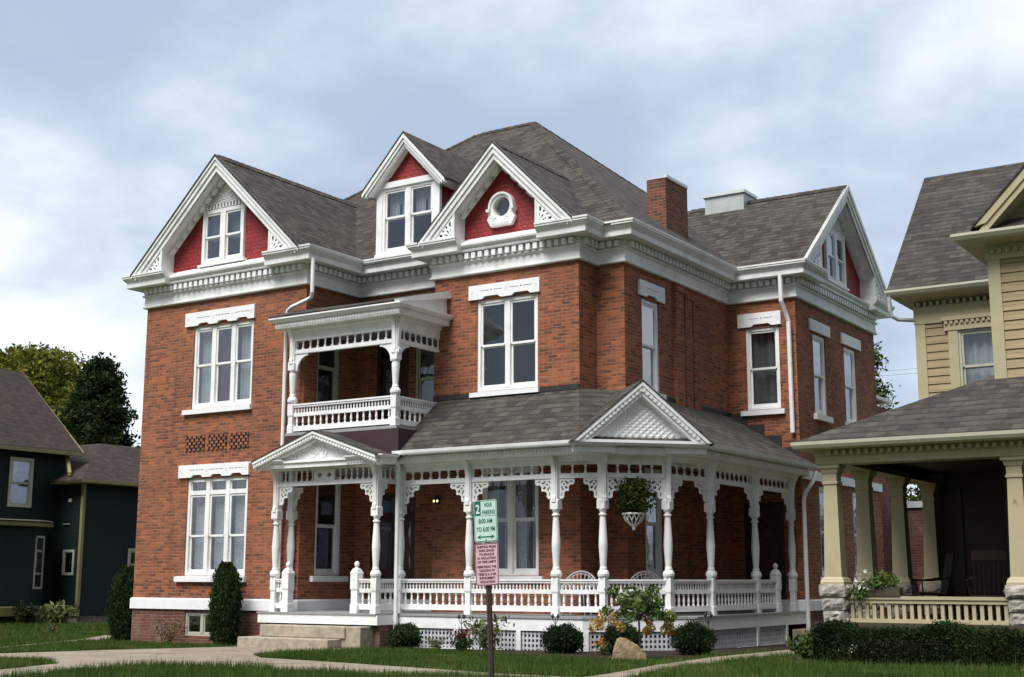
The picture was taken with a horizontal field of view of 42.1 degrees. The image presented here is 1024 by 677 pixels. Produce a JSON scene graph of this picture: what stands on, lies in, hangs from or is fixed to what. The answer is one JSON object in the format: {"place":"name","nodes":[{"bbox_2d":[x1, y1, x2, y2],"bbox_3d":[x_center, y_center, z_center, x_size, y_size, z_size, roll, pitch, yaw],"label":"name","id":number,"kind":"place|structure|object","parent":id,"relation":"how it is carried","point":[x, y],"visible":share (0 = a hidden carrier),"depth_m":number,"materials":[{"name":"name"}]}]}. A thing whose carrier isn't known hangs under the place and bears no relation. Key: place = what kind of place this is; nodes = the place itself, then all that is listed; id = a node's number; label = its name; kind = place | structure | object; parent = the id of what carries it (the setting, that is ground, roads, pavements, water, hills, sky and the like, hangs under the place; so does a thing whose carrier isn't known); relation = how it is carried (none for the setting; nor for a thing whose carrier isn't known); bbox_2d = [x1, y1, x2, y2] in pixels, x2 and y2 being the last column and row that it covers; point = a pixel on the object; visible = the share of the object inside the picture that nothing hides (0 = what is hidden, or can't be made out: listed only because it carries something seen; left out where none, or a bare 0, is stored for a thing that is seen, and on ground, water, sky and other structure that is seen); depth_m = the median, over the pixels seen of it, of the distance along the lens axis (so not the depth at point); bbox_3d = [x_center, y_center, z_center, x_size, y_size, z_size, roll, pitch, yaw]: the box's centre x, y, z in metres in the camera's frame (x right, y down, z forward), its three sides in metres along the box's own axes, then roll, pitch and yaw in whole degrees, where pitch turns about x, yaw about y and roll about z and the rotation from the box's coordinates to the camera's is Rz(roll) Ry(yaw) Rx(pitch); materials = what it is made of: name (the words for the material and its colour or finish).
{"place":"outdoors","nodes":[
{"label":"outdoors","id":0,"kind":"place"},
{"bbox_2d":[0,0,1023,500],"label":"sky","id":1,"kind":"structure","parent":0,"point":[111,111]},
{"bbox_2d":[0,618,1023,676],"bbox_3d":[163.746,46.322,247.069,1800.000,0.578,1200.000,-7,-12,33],"label":"lawn","id":2,"kind":"structure","parent":0,"point":[450,655],"depth_m":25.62,"materials":[{"name":"green plant"}]},
{"bbox_2d":[12,598,39,623],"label":"foundation plant","id":3,"kind":"object","parent":2,"relation":"on","point":[25,613],"visible":0.98,"depth_m":45.10,"materials":[{"name":"green plant"}]},
{"bbox_2d":[47,623,61,632],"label":"dry weed","id":4,"kind":"object","parent":2,"relation":"on","point":[50,629],"visible":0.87,"depth_m":38.01,"materials":[{"name":"green plant"}]},
{"bbox_2d":[34,599,79,623],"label":"foundation plant","id":5,"kind":"object","parent":2,"relation":"on","point":[58,612],"visible":0.94,"depth_m":45.59,"materials":[{"name":"green plant"}]},
{"bbox_2d":[5,635,109,646],"bbox_3d":[-10.702,7.192,31.604,0.804,0.139,10.627,0,-10,-1],"label":"paved strip","id":6,"kind":"object","parent":2,"relation":"on","point":[98,637],"visible":0.27,"depth_m":34.71,"materials":[{"name":"concrete"}]},
{"bbox_2d":[0,341,135,446],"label":"maple tree","id":7,"kind":"object","parent":2,"relation":"on","point":[33,363],"visible":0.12,"depth_m":69.53,"materials":[{"name":"green plant"}]},
{"bbox_2d":[0,369,140,623],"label":"green house","id":8,"kind":"structure","parent":2,"relation":"on","point":[68,513],"depth_m":47.93,"materials":[{"name":"teal"}]},
{"bbox_2d":[7,457,33,507],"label":"window","id":9,"kind":"structure","parent":8,"relation":"in","point":[20,483],"depth_m":47.28,"materials":[{"name":"paint"}]},
{"bbox_2d":[0,518,53,615],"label":"bay window","id":10,"kind":"structure","parent":8,"relation":"in","point":[22,541],"depth_m":45.76,"materials":[{"name":"teal"}]},
{"bbox_2d":[61,550,74,574],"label":"window","id":11,"kind":"structure","parent":8,"relation":"in","point":[68,558],"depth_m":47.83,"materials":[{"name":"paint"}]},
{"bbox_2d":[127,548,134,565],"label":"window","id":12,"kind":"structure","parent":8,"relation":"in","point":[131,552],"depth_m":49.35,"materials":[{"name":"paint"}]},
{"bbox_2d":[30,377,120,429],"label":"maple tree","id":13,"kind":"object","parent":2,"relation":"on","point":[49,394],"visible":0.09,"depth_m":67.87,"materials":[{"name":"green plant"}]},
{"bbox_2d":[52,351,140,447],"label":"dark evergreen","id":14,"kind":"object","parent":2,"relation":"on","point":[96,412],"visible":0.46,"depth_m":65.06,"materials":[{"name":"green plant"}]},
{"bbox_2d":[0,647,561,676],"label":"walk","id":15,"kind":"structure","parent":2,"relation":"on","point":[90,657],"depth_m":22.20,"materials":[{"name":"concrete"}]},
{"bbox_2d":[237,624,373,648],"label":"stone steps","id":16,"kind":"structure","parent":2,"relation":"on","point":[292,636],"depth_m":27.37,"materials":[{"name":"stone"}]},
{"bbox_2d":[474,499,498,676],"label":"parking sign","id":17,"kind":"object","parent":2,"relation":"on","point":[486,551],"visible":1,"depth_m":14.55,"materials":[{"name":"metal"}]},
{"bbox_2d":[0,638,1023,676],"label":"fallen leaves","id":18,"kind":"object","parent":2,"relation":"on","point":[499,648],"visible":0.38,"depth_m":21.78,"materials":[{"name":"brown plant"}]},
{"bbox_2d":[121,121,923,650],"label":"brick house","id":19,"kind":"structure","parent":2,"relation":"on","point":[357,405],"depth_m":30.27,"materials":[{"name":"brick"}]},
{"bbox_2d":[185,612,210,635],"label":"basement window","id":20,"kind":"structure","parent":19,"relation":"in","point":[196,622],"depth_m":30.99,"materials":[{"name":"paint"}]},
{"bbox_2d":[174,461,249,581],"bbox_3d":[-6.823,4.329,31.261,2.300,2.730,0.770,-7,-12,33],"label":"window","id":21,"kind":"structure","parent":19,"relation":"in","point":[217,507],"depth_m":31.17,"materials":[{"name":"white paint"}]},
{"bbox_2d":[182,304,255,414],"bbox_3d":[-6.820,0.570,31.944,2.290,2.490,0.770,-7,-12,33],"label":"window","id":22,"kind":"structure","parent":19,"relation":"in","point":[223,357],"depth_m":31.81,"materials":[{"name":"white paint"}]},
{"bbox_2d":[197,203,246,267],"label":"gable window","id":23,"kind":"structure","parent":19,"relation":"in","point":[224,229],"depth_m":32.32,"materials":[{"name":"white paint"}]},
{"bbox_2d":[317,338,338,410],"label":"window","id":24,"kind":"structure","parent":19,"relation":"in","point":[328,361],"depth_m":31.31,"materials":[{"name":"paint"}]},
{"bbox_2d":[310,475,347,581],"bbox_3d":[-4.420,4.355,30.508,0.770,2.400,1.220,-7,-12,33],"label":"window","id":25,"kind":"structure","parent":19,"relation":"in","point":[327,520],"depth_m":30.78,"materials":[{"name":"white paint"}]},
{"bbox_2d":[376,338,408,426],"bbox_3d":[-2.739,1.187,31.210,0.960,2.330,0.180,-7,-12,33],"label":"door","id":26,"kind":"structure","parent":19,"relation":"in","point":[384,365],"depth_m":31.33,"materials":[{"name":"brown wood"}]},
{"bbox_2d":[370,492,415,598],"bbox_3d":[-2.679,4.870,30.499,1.300,2.630,0.180,-7,-12,33],"label":"door","id":27,"kind":"structure","parent":19,"relation":"in","point":[387,521],"depth_m":30.57,"materials":[{"name":"brown wood"}]},
{"bbox_2d":[382,180,433,253],"bbox_3d":[-2.257,-2.789,31.552,1.520,1.600,0.704,-7,-12,33],"label":"dormer window","id":28,"kind":"structure","parent":19,"relation":"in","point":[408,212],"depth_m":31.62,"materials":[{"name":"white paint"}]},
{"bbox_2d":[411,337,433,413],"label":"window","id":29,"kind":"structure","parent":19,"relation":"in","point":[424,358],"depth_m":30.88,"materials":[{"name":"paint"}]},
{"bbox_2d":[468,277,539,397],"bbox_3d":[-0.003,0.040,29.055,1.840,2.490,0.770,-7,-12,33],"label":"window","id":30,"kind":"structure","parent":19,"relation":"in","point":[507,327],"depth_m":29.19,"materials":[{"name":"white paint"}]},
{"bbox_2d":[474,466,543,578],"bbox_3d":[0.090,3.822,28.304,1.800,2.640,0.770,-7,-12,33],"label":"window","id":31,"kind":"structure","parent":19,"relation":"in","point":[517,500],"depth_m":28.19,"materials":[{"name":"white paint"}]},
{"bbox_2d":[563,571,596,615],"bbox_3d":[1.293,5.027,26.292,0.754,0.880,0.522,-4,-11,22],"label":"porch chair","id":32,"kind":"object","parent":19,"relation":"on","point":[585,572],"visible":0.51,"depth_m":26.47,"materials":[{"name":"white wicker"}]},
{"bbox_2d":[613,476,656,529],"bbox_3d":[2.409,3.211,26.063,0.936,1.094,0.996,1,-10,-7],"label":"hanging fern","id":33,"kind":"object","parent":19,"relation":"hanging from","point":[631,497],"visible":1,"depth_m":25.90,"materials":[{"name":"green plant"}]},
{"bbox_2d":[629,571,662,614],"bbox_3d":[2.698,5.059,26.443,0.754,0.878,0.524,1,-10,-4],"label":"porch chair","id":34,"kind":"object","parent":19,"relation":"on","point":[645,574],"visible":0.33,"depth_m":26.72,"materials":[{"name":"white wicker"}]},
{"bbox_2d":[638,279,666,399],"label":"window","id":35,"kind":"structure","parent":19,"relation":"in","point":[650,368],"depth_m":29.39,"materials":[{"name":"white paint"}]},
{"bbox_2d":[643,468,663,578],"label":"window","id":36,"kind":"structure","parent":19,"relation":"in","point":[653,522],"depth_m":28.61,"materials":[{"name":"white paint"}]},
{"bbox_2d":[737,310,785,415],"bbox_3d":[6.055,0.622,32.089,1.140,2.490,0.379,-7,-12,33],"label":"window","id":37,"kind":"structure","parent":19,"relation":"in","point":[762,344],"depth_m":32.15,"materials":[{"name":"white paint"}]},
{"bbox_2d":[744,502,786,598],"bbox_3d":[5.993,5.112,31.324,1.000,2.480,0.180,-7,-12,33],"label":"door","id":38,"kind":"structure","parent":19,"relation":"in","point":[770,523],"depth_m":31.36,"materials":[{"name":"brown wood"}]},
{"bbox_2d":[808,318,833,423],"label":"window","id":39,"kind":"structure","parent":19,"relation":"in","point":[820,414],"depth_m":33.07,"materials":[{"name":"white paint"}]},
{"bbox_2d":[819,486,824,579],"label":"window","id":40,"kind":"structure","parent":19,"relation":"in","point":[821,489],"depth_m":32.51,"materials":[{"name":"white paint"}]},
{"bbox_2d":[824,231,849,290],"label":"gable window","id":41,"kind":"structure","parent":19,"relation":"in","point":[834,245],"depth_m":34.50,"materials":[{"name":"white paint"}]},
{"bbox_2d":[840,333,860,424],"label":"window","id":42,"kind":"structure","parent":19,"relation":"in","point":[849,360],"depth_m":35.00,"materials":[{"name":"white paint"}]},
{"bbox_2d":[852,492,856,577],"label":"window","id":43,"kind":"structure","parent":19,"relation":"in","point":[853,493],"depth_m":34.48,"materials":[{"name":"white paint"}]},
{"bbox_2d":[394,644,791,660],"bbox_3d":[1.546,6.163,26.574,7.650,0.132,9.650,-7,-12,33],"label":"planting bed","id":44,"kind":"object","parent":2,"relation":"on","point":[658,654],"visible":0.46,"depth_m":24.63,"materials":[{"name":"brown soil"}]},
{"bbox_2d":[385,622,422,648],"bbox_3d":[-2.168,6.001,26.839,0.826,0.583,0.785,-7,-12,33],"label":"boxwood shrub","id":45,"kind":"object","parent":44,"relation":"on","point":[404,635],"visible":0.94,"depth_m":26.67,"materials":[{"name":"green plant"}]},
{"bbox_2d":[426,635,447,649],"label":"perennial","id":46,"kind":"object","parent":44,"relation":"on","point":[434,643],"visible":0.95,"depth_m":26.35,"materials":[{"name":"green plant"}]},
{"bbox_2d":[448,625,469,644],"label":"mum plant","id":47,"kind":"object","parent":44,"relation":"on","point":[462,635],"visible":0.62,"depth_m":25.93,"materials":[{"name":"green plant"}]},
{"bbox_2d":[445,637,476,650],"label":"dark ground plant","id":48,"kind":"object","parent":44,"relation":"on","point":[463,643],"visible":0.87,"depth_m":25.33,"materials":[{"name":"green plant"}]},
{"bbox_2d":[458,614,465,629],"bbox_3d":[-0.994,5.799,26.169,0.184,0.745,0.064,-7,-12,33],"label":"garden stake","id":49,"kind":"object","parent":44,"relation":"on","point":[463,617],"visible":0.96,"depth_m":26.20,"materials":[{"name":"metal"}]},
{"bbox_2d":[463,613,514,650],"bbox_3d":[-0.523,5.689,25.682,0.968,0.759,1.018,7,-12,-33],"label":"rose bush","id":50,"kind":"object","parent":44,"relation":"on","point":[482,638],"visible":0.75,"depth_m":25.58,"materials":[{"name":"green plant"}]},
{"bbox_2d":[551,613,559,624],"bbox_3d":[0.818,5.567,25.072,0.184,0.765,0.064,-7,-12,33],"label":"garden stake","id":51,"kind":"object","parent":44,"relation":"on","point":[557,616],"visible":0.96,"depth_m":25.11,"materials":[{"name":"metal"}]},
{"bbox_2d":[537,620,585,653],"bbox_3d":[0.943,5.484,24.393,0.876,0.633,0.853,-7,-12,33],"label":"boxwood shrub","id":52,"kind":"object","parent":44,"relation":"on","point":[564,638],"visible":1,"depth_m":24.19,"materials":[{"name":"green plant"}]},
{"bbox_2d":[591,637,612,654],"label":"orange flowers","id":53,"kind":"object","parent":44,"relation":"on","point":[601,644],"visible":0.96,"depth_m":23.36,"materials":[{"name":"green plant"}]},
{"bbox_2d":[600,619,642,653],"bbox_3d":[1.975,5.326,23.814,0.791,0.713,0.844,-7,-12,33],"label":"boxwood shrub","id":54,"kind":"object","parent":44,"relation":"on","point":[611,634],"visible":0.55,"depth_m":23.63,"materials":[{"name":"green plant"}]},
{"bbox_2d":[611,637,646,659],"bbox_3d":[1.878,5.021,21.443,0.588,0.422,0.376,0,-10,0],"label":"boulder","id":55,"kind":"object","parent":44,"relation":"on","point":[623,647],"visible":0.62,"depth_m":21.29,"materials":[{"name":"beige stone"}]},
{"bbox_2d":[588,583,678,647],"bbox_3d":[2.041,4.647,21.790,1.429,1.290,1.161,-7,-12,33],"label":"hydrangea tree","id":56,"kind":"object","parent":44,"relation":"on","point":[637,602],"visible":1,"depth_m":21.72,"materials":[{"name":"green plant"}]},
{"bbox_2d":[667,618,718,654],"bbox_3d":[3.216,5.281,23.517,0.928,0.681,0.915,-7,-12,33],"label":"boxwood shrub","id":57,"kind":"object","parent":44,"relation":"on","point":[691,638],"visible":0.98,"depth_m":23.34,"materials":[{"name":"green plant"}]},
{"bbox_2d":[704,612,712,627],"bbox_3d":[3.654,5.482,24.726,0.184,0.785,0.064,-7,-12,33],"label":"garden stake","id":58,"kind":"object","parent":44,"relation":"on","point":[705,614],"visible":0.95,"depth_m":24.76,"materials":[{"name":"metal"}]},
{"bbox_2d":[792,628,811,643],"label":"stone steps","id":59,"kind":"structure","parent":2,"relation":"on","point":[795,632],"depth_m":29.50,"materials":[{"name":"stone"}]},
{"bbox_2d":[874,341,911,500],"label":"spruce tree","id":60,"kind":"object","parent":2,"relation":"on","point":[879,391],"visible":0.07,"depth_m":58.53,"materials":[{"name":"green plant"}]},
{"bbox_2d":[778,656,1010,668],"bbox_3d":[9.322,4.606,18.646,12.300,0.191,3.300,-7,-12,33],"label":"planting bed","id":61,"kind":"object","parent":2,"relation":"on","point":[794,657],"visible":0.17,"depth_m":20.90,"materials":[{"name":"brown soil"}]},
{"bbox_2d":[785,631,813,658],"bbox_3d":[4.809,4.984,21.585,0.768,0.546,0.707,-7,-12,33],"label":"leafy perennial","id":62,"kind":"object","parent":61,"relation":"on","point":[801,648],"visible":0.61,"depth_m":21.49,"materials":[{"name":"green plant"}]},
{"bbox_2d":[839,639,865,660],"bbox_3d":[5.112,4.731,20.057,0.345,0.382,0.420,1,-10,-5],"label":"white annual","id":63,"kind":"object","parent":61,"relation":"on","point":[855,652],"visible":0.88,"depth_m":20.02,"materials":[{"name":"green plant"}]},
{"bbox_2d":[805,617,1023,666],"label":"hedge","id":64,"kind":"object","parent":61,"relation":"on","point":[830,635],"visible":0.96,"depth_m":19.60,"materials":[{"name":"green plant"}]},
{"bbox_2d":[790,162,1023,656],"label":"yellow house","id":65,"kind":"structure","parent":2,"relation":"on","point":[949,443],"depth_m":22.93,"materials":[{"name":"beige paint"}]},
{"bbox_2d":[848,569,902,601],"bbox_3d":[5.760,3.924,21.139,0.829,0.526,0.457,-7,-12,33],"label":"flower planter","id":66,"kind":"object","parent":65,"relation":"on","point":[882,585],"visible":1,"depth_m":21.08,"materials":[{"name":"beige paint"}]},
{"bbox_2d":[907,553,963,617],"bbox_3d":[7.570,4.413,23.829,1.000,1.128,0.615,0,-10,3],"label":"rocking chair","id":67,"kind":"object","parent":65,"relation":"on","point":[948,565],"visible":0.73,"depth_m":23.71,"materials":[{"name":"brown wood"}]},
{"bbox_2d":[941,312,993,388],"bbox_3d":[9.465,0.475,26.527,1.620,1.950,0.349,-7,-12,33],"label":"window","id":68,"kind":"structure","parent":65,"relation":"in","point":[969,335],"depth_m":26.74,"materials":[{"name":"paint"}]},
{"bbox_2d":[966,550,1009,619],"bbox_3d":[7.693,3.994,21.509,0.615,1.128,1.000,-2,-11,13],"label":"rocking chair","id":69,"kind":"object","parent":65,"relation":"on","point":[988,555],"visible":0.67,"depth_m":21.32,"materials":[{"name":"brown wood"}]},
{"bbox_2d":[1003,497,1011,612],"bbox_3d":[9.973,4.143,25.420,1.000,2.260,0.040,-7,-12,33],"label":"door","id":70,"kind":"structure","parent":65,"relation":"in","point":[1003,497],"depth_m":25.72,"materials":[{"name":"brown wood"}]},
{"bbox_2d":[906,483,921,500],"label":"spruce tree","id":71,"kind":"object","parent":2,"relation":"on","point":[918,494],"visible":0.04,"depth_m":57.72,"materials":[{"name":"green plant"}]},
{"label":"planting bed","id":72,"kind":"structure","parent":2,"relation":"on","visible":0},
{"bbox_2d":[105,564,133,640],"bbox_3d":[-9.609,6.588,33.121,1.077,1.938,1.020,-7,-12,33],"label":"arborvitae","id":73,"kind":"object","parent":72,"relation":"on","point":[122,583],"visible":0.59,"depth_m":32.84,"materials":[{"name":"green plant"}]},
{"bbox_2d":[148,614,186,643],"bbox_3d":[-7.905,6.715,30.672,0.873,0.702,0.916,-1,-10,7],"label":"bare shrub","id":74,"kind":"object","parent":72,"relation":"on","point":[173,632],"visible":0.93,"depth_m":30.59,"materials":[{"name":"brown plant"}]},
{"bbox_2d":[205,560,244,644],"bbox_3d":[-6.360,5.892,29.592,0.852,1.916,0.822,6,-12,-31],"label":"arborvitae","id":75,"kind":"object","parent":72,"relation":"on","point":[227,607],"visible":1,"depth_m":29.39,"materials":[{"name":"green plant"}]},
{"bbox_2d":[588,650,793,676],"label":"side path","id":76,"kind":"structure","parent":0,"point":[620,673],"depth_m":20.36,"materials":[{"name":"concrete"}]}
]}

